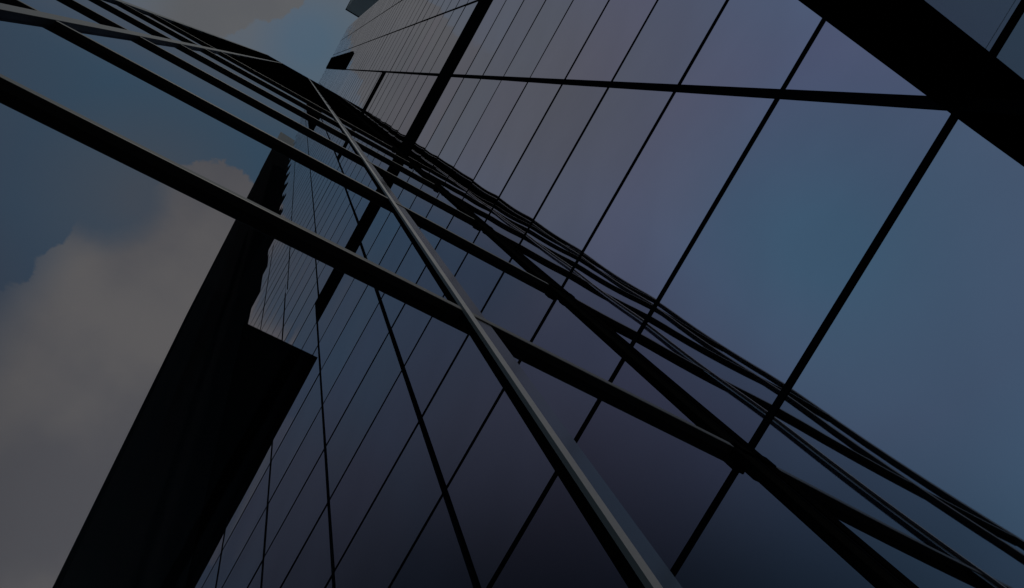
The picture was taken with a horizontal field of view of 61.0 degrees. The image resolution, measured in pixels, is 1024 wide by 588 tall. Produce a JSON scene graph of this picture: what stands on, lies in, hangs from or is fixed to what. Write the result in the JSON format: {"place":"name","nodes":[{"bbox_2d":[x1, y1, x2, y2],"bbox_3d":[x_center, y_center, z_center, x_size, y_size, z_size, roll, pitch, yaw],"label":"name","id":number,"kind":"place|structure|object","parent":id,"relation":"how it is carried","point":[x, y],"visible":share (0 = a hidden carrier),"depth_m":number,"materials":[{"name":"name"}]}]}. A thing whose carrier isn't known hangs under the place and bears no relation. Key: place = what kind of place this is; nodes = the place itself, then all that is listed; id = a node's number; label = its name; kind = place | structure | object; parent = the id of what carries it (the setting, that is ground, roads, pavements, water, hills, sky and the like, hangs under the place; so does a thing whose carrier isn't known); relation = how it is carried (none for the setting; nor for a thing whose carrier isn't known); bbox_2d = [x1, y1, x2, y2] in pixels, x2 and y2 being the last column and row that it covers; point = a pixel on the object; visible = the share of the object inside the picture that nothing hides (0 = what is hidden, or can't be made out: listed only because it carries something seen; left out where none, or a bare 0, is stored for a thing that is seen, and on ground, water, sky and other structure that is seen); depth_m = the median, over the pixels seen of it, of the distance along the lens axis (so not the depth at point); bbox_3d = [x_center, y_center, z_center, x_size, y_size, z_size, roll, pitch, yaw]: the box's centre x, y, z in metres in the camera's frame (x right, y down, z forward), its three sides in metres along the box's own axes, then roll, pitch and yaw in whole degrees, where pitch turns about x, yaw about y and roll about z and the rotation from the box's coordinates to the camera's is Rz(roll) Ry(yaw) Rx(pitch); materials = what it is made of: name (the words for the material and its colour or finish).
{"place":"outdoors","nodes":[
{"label":"outdoors","id":0,"kind":"place"},
{"bbox_2d":[52,132,294,587],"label":"dark tower","id":1,"kind":"structure","parent":0,"point":[140,527],"depth_m":79.14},
{"bbox_2d":[0,0,357,587],"label":"sky","id":2,"kind":"structure","parent":0,"point":[103,262],"materials":[{"name":"blue"}]},
{"bbox_2d":[345,0,378,17],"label":"grey tower","id":3,"kind":"structure","parent":0,"point":[358,8],"depth_m":318.29,"materials":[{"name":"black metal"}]},
{"bbox_3d":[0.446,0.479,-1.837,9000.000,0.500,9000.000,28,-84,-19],"label":"ground","id":4,"kind":"structure","parent":0,"visible":0},
{"bbox_2d":[0,0,903,587],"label":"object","id":5,"kind":"object","parent":4,"relation":"on","point":[630,552],"visible":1,"depth_m":7.39,"materials":[{"name":"grey metal"}]},
{"bbox_2d":[185,0,1023,587],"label":"glass tower","id":6,"kind":"structure","parent":4,"relation":"on","point":[783,240],"depth_m":11.31,"materials":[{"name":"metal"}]},
{"bbox_2d":[190,521,225,587],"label":"window pane","id":7,"kind":"structure","parent":6,"relation":"in","point":[215,551],"depth_m":31.09,"materials":[{"name":"glass"}]},
{"bbox_2d":[202,556,219,587],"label":"window pane","id":8,"kind":"structure","parent":6,"relation":"in","point":[210,582],"depth_m":29.18,"materials":[{"name":"glass"}]},
{"bbox_2d":[216,465,269,587],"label":"window pane","id":9,"kind":"structure","parent":6,"relation":"in","point":[257,504],"depth_m":28.07,"materials":[{"name":"glass"}]},
{"bbox_2d":[222,509,265,587],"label":"window pane","id":10,"kind":"structure","parent":6,"relation":"in","point":[250,558],"depth_m":25.43,"materials":[{"name":"glass"}]},
{"bbox_2d":[223,435,271,546],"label":"window pane","id":11,"kind":"structure","parent":6,"relation":"in","point":[263,462],"depth_m":30.69,"materials":[{"name":"glass"}]},
{"bbox_2d":[261,285,285,331],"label":"window pane","id":12,"kind":"structure","parent":6,"relation":"in","point":[282,296],"depth_m":51.25,"materials":[{"name":"glass"}]},
{"bbox_2d":[261,272,287,329],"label":"window pane","id":13,"kind":"structure","parent":6,"relation":"in","point":[284,281],"depth_m":54.03,"materials":[{"name":"glass"}]},
{"bbox_2d":[266,300,283,334],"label":"window pane","id":14,"kind":"structure","parent":6,"relation":"in","point":[279,313],"depth_m":48.30,"materials":[{"name":"glass"}]},
{"bbox_2d":[272,314,282,337],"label":"window pane","id":15,"kind":"structure","parent":6,"relation":"in","point":[278,328],"depth_m":45.51,"materials":[{"name":"glass"}]},
{"bbox_2d":[262,451,326,587],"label":"window pane","id":16,"kind":"structure","parent":6,"relation":"in","point":[310,503],"depth_m":21.96,"materials":[{"name":"glass"}]},
{"bbox_2d":[265,409,323,553],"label":"window pane","id":17,"kind":"structure","parent":6,"relation":"in","point":[312,446],"depth_m":24.75,"materials":[{"name":"glass"}]},
{"bbox_2d":[268,376,320,501],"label":"window pane","id":18,"kind":"structure","parent":6,"relation":"in","point":[311,406],"depth_m":27.65,"materials":[{"name":"glass"}]},
{"bbox_2d":[271,347,318,459],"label":"window pane","id":19,"kind":"structure","parent":6,"relation":"in","point":[312,371],"depth_m":30.38,"materials":[{"name":"glass"}]},
{"bbox_2d":[286,253,306,293],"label":"window pane","id":20,"kind":"structure","parent":6,"relation":"in","point":[303,257],"depth_m":50.75,"materials":[{"name":"glass"}]},
{"bbox_2d":[285,255,311,307],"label":"window pane","id":21,"kind":"structure","parent":6,"relation":"in","point":[308,259],"depth_m":47.89,"materials":[{"name":"glass"}]},
{"bbox_2d":[284,258,314,323],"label":"window pane","id":22,"kind":"structure","parent":6,"relation":"in","point":[311,267],"depth_m":45.01,"materials":[{"name":"glass"}]},
{"bbox_2d":[283,268,316,340],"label":"window pane","id":23,"kind":"structure","parent":6,"relation":"in","point":[310,284],"depth_m":42.12,"materials":[{"name":"glass"}]},
{"bbox_2d":[284,282,317,344],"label":"window pane","id":24,"kind":"structure","parent":6,"relation":"in","point":[313,296],"depth_m":39.30,"materials":[{"name":"glass"}]},
{"bbox_2d":[288,223,314,278],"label":"window pane","id":25,"kind":"structure","parent":6,"relation":"in","point":[295,261],"depth_m":53.64,"materials":[{"name":"glass"}]},
{"bbox_2d":[293,304,315,348],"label":"window pane","id":26,"kind":"structure","parent":6,"relation":"in","point":[310,321],"depth_m":36.41,"materials":[{"name":"glass"}]},
{"bbox_2d":[281,506,330,587],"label":"window pane","id":27,"kind":"structure","parent":6,"relation":"in","point":[312,568],"depth_m":19.34,"materials":[{"name":"glass"}]},
{"bbox_2d":[302,324,317,353],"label":"window pane","id":28,"kind":"structure","parent":6,"relation":"in","point":[311,343],"depth_m":33.63,"materials":[{"name":"glass"}]},
{"bbox_2d":[315,171,341,226],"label":"window pane","id":29,"kind":"structure","parent":6,"relation":"in","point":[331,194],"depth_m":53.29,"materials":[{"name":"glass"}]},
{"bbox_2d":[314,185,343,234],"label":"window pane","id":30,"kind":"structure","parent":6,"relation":"in","point":[340,188],"depth_m":50.39,"materials":[{"name":"glass"}]},
{"bbox_2d":[316,196,349,263],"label":"window pane","id":31,"kind":"structure","parent":6,"relation":"in","point":[345,204],"depth_m":44.63,"materials":[{"name":"glass"}]},
{"bbox_2d":[319,189,346,236],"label":"window pane","id":32,"kind":"structure","parent":6,"relation":"in","point":[343,194],"depth_m":47.55,"materials":[{"name":"glass"}]},
{"bbox_2d":[317,205,352,276],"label":"window pane","id":33,"kind":"structure","parent":6,"relation":"in","point":[344,221],"depth_m":41.67,"materials":[{"name":"glass"}]},
{"bbox_2d":[318,214,356,293],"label":"window pane","id":34,"kind":"structure","parent":6,"relation":"in","point":[352,224],"depth_m":38.83,"materials":[{"name":"glass"}]},
{"bbox_2d":[318,245,363,341],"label":"window pane","id":35,"kind":"structure","parent":6,"relation":"in","point":[345,282],"depth_m":33.03,"materials":[{"name":"glass"}]},
{"bbox_2d":[319,279,366,368],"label":"window pane","id":36,"kind":"structure","parent":6,"relation":"in","point":[357,287],"depth_m":30.14,"materials":[{"name":"glass"}]},
{"bbox_2d":[321,285,378,401],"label":"window pane","id":37,"kind":"structure","parent":6,"relation":"in","point":[368,302],"depth_m":27.26,"materials":[{"name":"glass"}]},
{"bbox_2d":[343,134,364,173],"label":"window pane","id":38,"kind":"structure","parent":6,"relation":"in","point":[346,166],"depth_m":52.99,"materials":[{"name":"glass"}]},
{"bbox_2d":[323,304,387,443],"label":"window pane","id":39,"kind":"structure","parent":6,"relation":"in","point":[375,332],"depth_m":24.38,"materials":[{"name":"glass"}]},
{"bbox_2d":[345,137,369,176],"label":"window pane","id":40,"kind":"structure","parent":6,"relation":"in","point":[353,164],"depth_m":50.10,"materials":[{"name":"glass"}]},
{"bbox_2d":[347,139,374,190],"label":"window pane","id":41,"kind":"structure","parent":6,"relation":"in","point":[357,168],"depth_m":47.12,"materials":[{"name":"glass"}]},
{"bbox_2d":[248,0,474,587],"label":"window pane","id":42,"kind":"structure","parent":6,"relation":"in","point":[302,220],"depth_m":70.96,"materials":[{"name":"glass"}]},
{"bbox_2d":[326,334,400,497],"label":"window pane","id":43,"kind":"structure","parent":6,"relation":"in","point":[385,368],"depth_m":21.45,"materials":[{"name":"glass"}]},
{"bbox_2d":[348,141,382,199],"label":"window pane","id":44,"kind":"structure","parent":6,"relation":"in","point":[361,174],"depth_m":44.23,"materials":[{"name":"glass"}]},
{"bbox_2d":[351,146,387,209],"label":"window pane","id":45,"kind":"structure","parent":6,"relation":"in","point":[366,180],"depth_m":41.41,"materials":[{"name":"glass"}]},
{"bbox_2d":[330,372,417,568],"bbox_3d":[-3.030,3.656,18.682,0.027,3.022,3.595,28,-84,-19],"label":"window pane","id":46,"kind":"structure","parent":6,"relation":"in","point":[396,420],"depth_m":18.56,"materials":[{"name":"glass"}]},
{"bbox_2d":[355,149,395,219],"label":"window pane","id":47,"kind":"structure","parent":6,"relation":"in","point":[362,205],"depth_m":38.48,"materials":[{"name":"glass"}]},
{"bbox_2d":[367,73,398,126],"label":"window pane","id":48,"kind":"structure","parent":6,"relation":"in","point":[390,84],"depth_m":52.50,"materials":[{"name":"glass"}]},
{"bbox_2d":[361,164,412,254],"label":"window pane","id":49,"kind":"structure","parent":6,"relation":"in","point":[382,214],"depth_m":32.58,"materials":[{"name":"glass"}]},
{"bbox_2d":[334,424,441,587],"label":"window pane","id":50,"kind":"structure","parent":6,"relation":"in","point":[412,490],"depth_m":15.83,"materials":[{"name":"glass"}]},
{"bbox_2d":[371,74,404,129],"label":"window pane","id":51,"kind":"structure","parent":6,"relation":"in","point":[400,76],"depth_m":49.65,"materials":[{"name":"glass"}]},
{"bbox_2d":[375,74,410,133],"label":"window pane","id":52,"kind":"structure","parent":6,"relation":"in","point":[406,77],"depth_m":46.77,"materials":[{"name":"glass"}]},
{"bbox_2d":[367,170,421,264],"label":"window pane","id":53,"kind":"structure","parent":6,"relation":"in","point":[389,229],"depth_m":29.88,"materials":[{"name":"glass"}]},
{"bbox_2d":[379,74,418,138],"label":"window pane","id":54,"kind":"structure","parent":6,"relation":"in","point":[413,78],"depth_m":43.84,"materials":[{"name":"glass"}]},
{"bbox_2d":[385,75,427,143],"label":"window pane","id":55,"kind":"structure","parent":6,"relation":"in","point":[420,80],"depth_m":40.97,"materials":[{"name":"glass"}]},
{"bbox_2d":[378,184,438,296],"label":"window pane","id":56,"kind":"structure","parent":6,"relation":"in","point":[400,244],"depth_m":26.94,"materials":[{"name":"glass"}]},
{"bbox_2d":[395,20,426,70],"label":"window pane","id":57,"kind":"structure","parent":6,"relation":"in","point":[421,26],"depth_m":52.14,"materials":[{"name":"glass"}]},
{"bbox_2d":[391,76,437,149],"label":"window pane","id":58,"kind":"structure","parent":6,"relation":"in","point":[430,80],"depth_m":38.09,"materials":[{"name":"glass"}]},
{"bbox_2d":[400,17,434,71],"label":"window pane","id":59,"kind":"structure","parent":6,"relation":"in","point":[429,22],"depth_m":49.28,"materials":[{"name":"glass"}]},
{"bbox_2d":[381,194,456,326],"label":"window pane","id":60,"kind":"structure","parent":6,"relation":"in","point":[412,265],"depth_m":23.96,"materials":[{"name":"glass"}]},
{"bbox_2d":[406,14,443,71],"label":"window pane","id":61,"kind":"structure","parent":6,"relation":"in","point":[437,19],"depth_m":46.37,"materials":[{"name":"glass"}]},
{"bbox_2d":[390,497,472,587],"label":"window pane","id":62,"kind":"structure","parent":6,"relation":"in","point":[436,560],"depth_m":13.36,"materials":[{"name":"glass"}]},
{"bbox_2d":[413,10,453,71],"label":"window pane","id":63,"kind":"structure","parent":6,"relation":"in","point":[446,16],"depth_m":43.49,"materials":[{"name":"glass"}]},
{"bbox_2d":[407,77,462,164],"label":"window pane","id":64,"kind":"structure","parent":6,"relation":"in","point":[453,83],"depth_m":32.19,"materials":[{"name":"glass"}]},
{"bbox_2d":[392,217,478,363],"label":"window pane","id":65,"kind":"structure","parent":6,"relation":"in","point":[411,322],"depth_m":21.05,"materials":[{"name":"glass"}]},
{"bbox_2d":[421,6,464,72],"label":"window pane","id":66,"kind":"structure","parent":6,"relation":"in","point":[456,14],"depth_m":40.56,"materials":[{"name":"glass"}]},
{"bbox_2d":[416,78,479,174],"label":"window pane","id":67,"kind":"structure","parent":6,"relation":"in","point":[466,88],"depth_m":29.38,"materials":[{"name":"glass"}]},
{"bbox_2d":[430,1,477,72],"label":"window pane","id":68,"kind":"structure","parent":6,"relation":"in","point":[468,10],"depth_m":37.67,"materials":[{"name":"glass"}]},
{"bbox_2d":[405,231,510,414],"bbox_3d":[-1.216,0.470,18.290,0.026,3.022,3.700,28,-84,-19],"label":"window pane","id":69,"kind":"structure","parent":6,"relation":"in","point":[432,356],"depth_m":18.10,"materials":[{"name":"glass"}]},
{"bbox_2d":[428,79,500,187],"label":"window pane","id":70,"kind":"structure","parent":6,"relation":"in","point":[484,91],"depth_m":26.47,"materials":[{"name":"glass"}]},
{"bbox_2d":[453,0,505,73],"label":"window pane","id":71,"kind":"structure","parent":6,"relation":"in","point":[495,6],"depth_m":31.85,"materials":[{"name":"glass"}]},
{"bbox_2d":[442,80,526,202],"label":"window pane","id":72,"kind":"structure","parent":6,"relation":"in","point":[507,93],"depth_m":23.58,"materials":[{"name":"glass"}]},
{"bbox_2d":[422,259,552,484],"bbox_3d":[-0.515,1.223,15.406,0.025,3.022,3.700,28,-84,-19],"label":"window pane","id":73,"kind":"structure","parent":6,"relation":"in","point":[469,389],"depth_m":15.28,"materials":[{"name":"glass"}]},
{"bbox_2d":[466,0,522,74],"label":"window pane","id":74,"kind":"structure","parent":6,"relation":"in","point":[510,8],"depth_m":29.07,"materials":[{"name":"glass"}]},
{"bbox_2d":[461,82,560,222],"bbox_3d":[-0.102,-3.469,20.784,0.025,3.023,3.595,28,-84,-19],"label":"window pane","id":75,"kind":"structure","parent":6,"relation":"in","point":[536,98],"depth_m":20.68,"materials":[{"name":"glass"}]},
{"bbox_2d":[484,0,544,75],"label":"window pane","id":76,"kind":"structure","parent":6,"relation":"in","point":[528,11],"depth_m":26.17,"materials":[{"name":"glass"}]},
{"bbox_2d":[447,300,620,587],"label":"window pane","id":77,"kind":"structure","parent":6,"relation":"in","point":[504,473],"depth_m":12.32,"materials":[{"name":"glass"}]},
{"bbox_2d":[504,0,571,76],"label":"window pane","id":78,"kind":"structure","parent":6,"relation":"in","point":[552,12],"depth_m":23.30,"materials":[{"name":"glass"}]},
{"bbox_2d":[484,85,606,249],"bbox_3d":[0.599,-2.717,17.899,0.025,3.022,3.595,28,-84,-19],"label":"window pane","id":79,"kind":"structure","parent":6,"relation":"in","point":[571,109],"depth_m":17.76,"materials":[{"name":"glass"}]},
{"bbox_2d":[531,0,607,78],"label":"window pane","id":80,"kind":"structure","parent":6,"relation":"in","point":[579,20],"depth_m":20.41,"materials":[{"name":"glass"}]},
{"bbox_2d":[516,88,672,287],"bbox_3d":[1.299,-1.964,15.015,0.025,3.022,3.595,28,-84,-19],"label":"window pane","id":81,"kind":"structure","parent":6,"relation":"in","point":[623,119],"depth_m":14.83,"materials":[{"name":"glass"}]},
{"bbox_2d":[566,0,655,80],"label":"window pane","id":82,"kind":"structure","parent":6,"relation":"in","point":[621,21],"depth_m":17.51,"materials":[{"name":"glass"}]},
{"bbox_2d":[491,361,731,587],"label":"window pane","id":83,"kind":"structure","parent":6,"relation":"in","point":[666,484],"depth_m":9.63,"materials":[{"name":"glass"}]},
{"bbox_2d":[562,92,773,346],"bbox_3d":[1.999,-1.211,12.130,0.025,3.022,3.595,28,-84,-19],"label":"window pane","id":84,"kind":"structure","parent":6,"relation":"in","point":[698,140],"depth_m":11.91,"materials":[{"name":"glass"}]},
{"bbox_2d":[613,0,725,83],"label":"window pane","id":85,"kind":"structure","parent":6,"relation":"in","point":[673,32],"depth_m":14.61,"materials":[{"name":"glass"}]},
{"bbox_2d":[681,0,821,88],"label":"window pane","id":86,"kind":"structure","parent":6,"relation":"in","point":[752,43],"depth_m":11.75,"materials":[{"name":"glass"}]},
{"bbox_2d":[675,471,874,587],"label":"window pane","id":87,"kind":"structure","parent":6,"relation":"in","point":[751,539],"depth_m":7.35,"materials":[{"name":"glass"}]},
{"bbox_2d":[631,99,951,446],"bbox_3d":[2.699,-0.458,9.245,0.026,3.022,3.595,28,-84,-19],"label":"window pane","id":88,"kind":"structure","parent":6,"relation":"in","point":[819,181],"depth_m":8.95,"materials":[{"name":"glass"}]},
{"bbox_2d":[752,111,1023,587],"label":"window pane","id":89,"kind":"structure","parent":6,"relation":"in","point":[903,427],"depth_m":6.65,"materials":[{"name":"glass"}]},
{"bbox_2d":[798,0,989,107],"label":"beam","id":90,"kind":"structure","parent":6,"relation":"attached to","point":[930,52],"depth_m":7.38,"materials":[{"name":"black metal"}]},
{"bbox_2d":[786,0,1020,95],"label":"window pane","id":91,"kind":"structure","parent":6,"relation":"in","point":[833,61],"depth_m":9.09,"materials":[{"name":"glass"}]},
{"bbox_2d":[971,12,1023,99],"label":"window pane","id":92,"kind":"structure","parent":6,"relation":"in","point":[1004,78],"depth_m":7.35,"materials":[{"name":"glass"}]}
]}

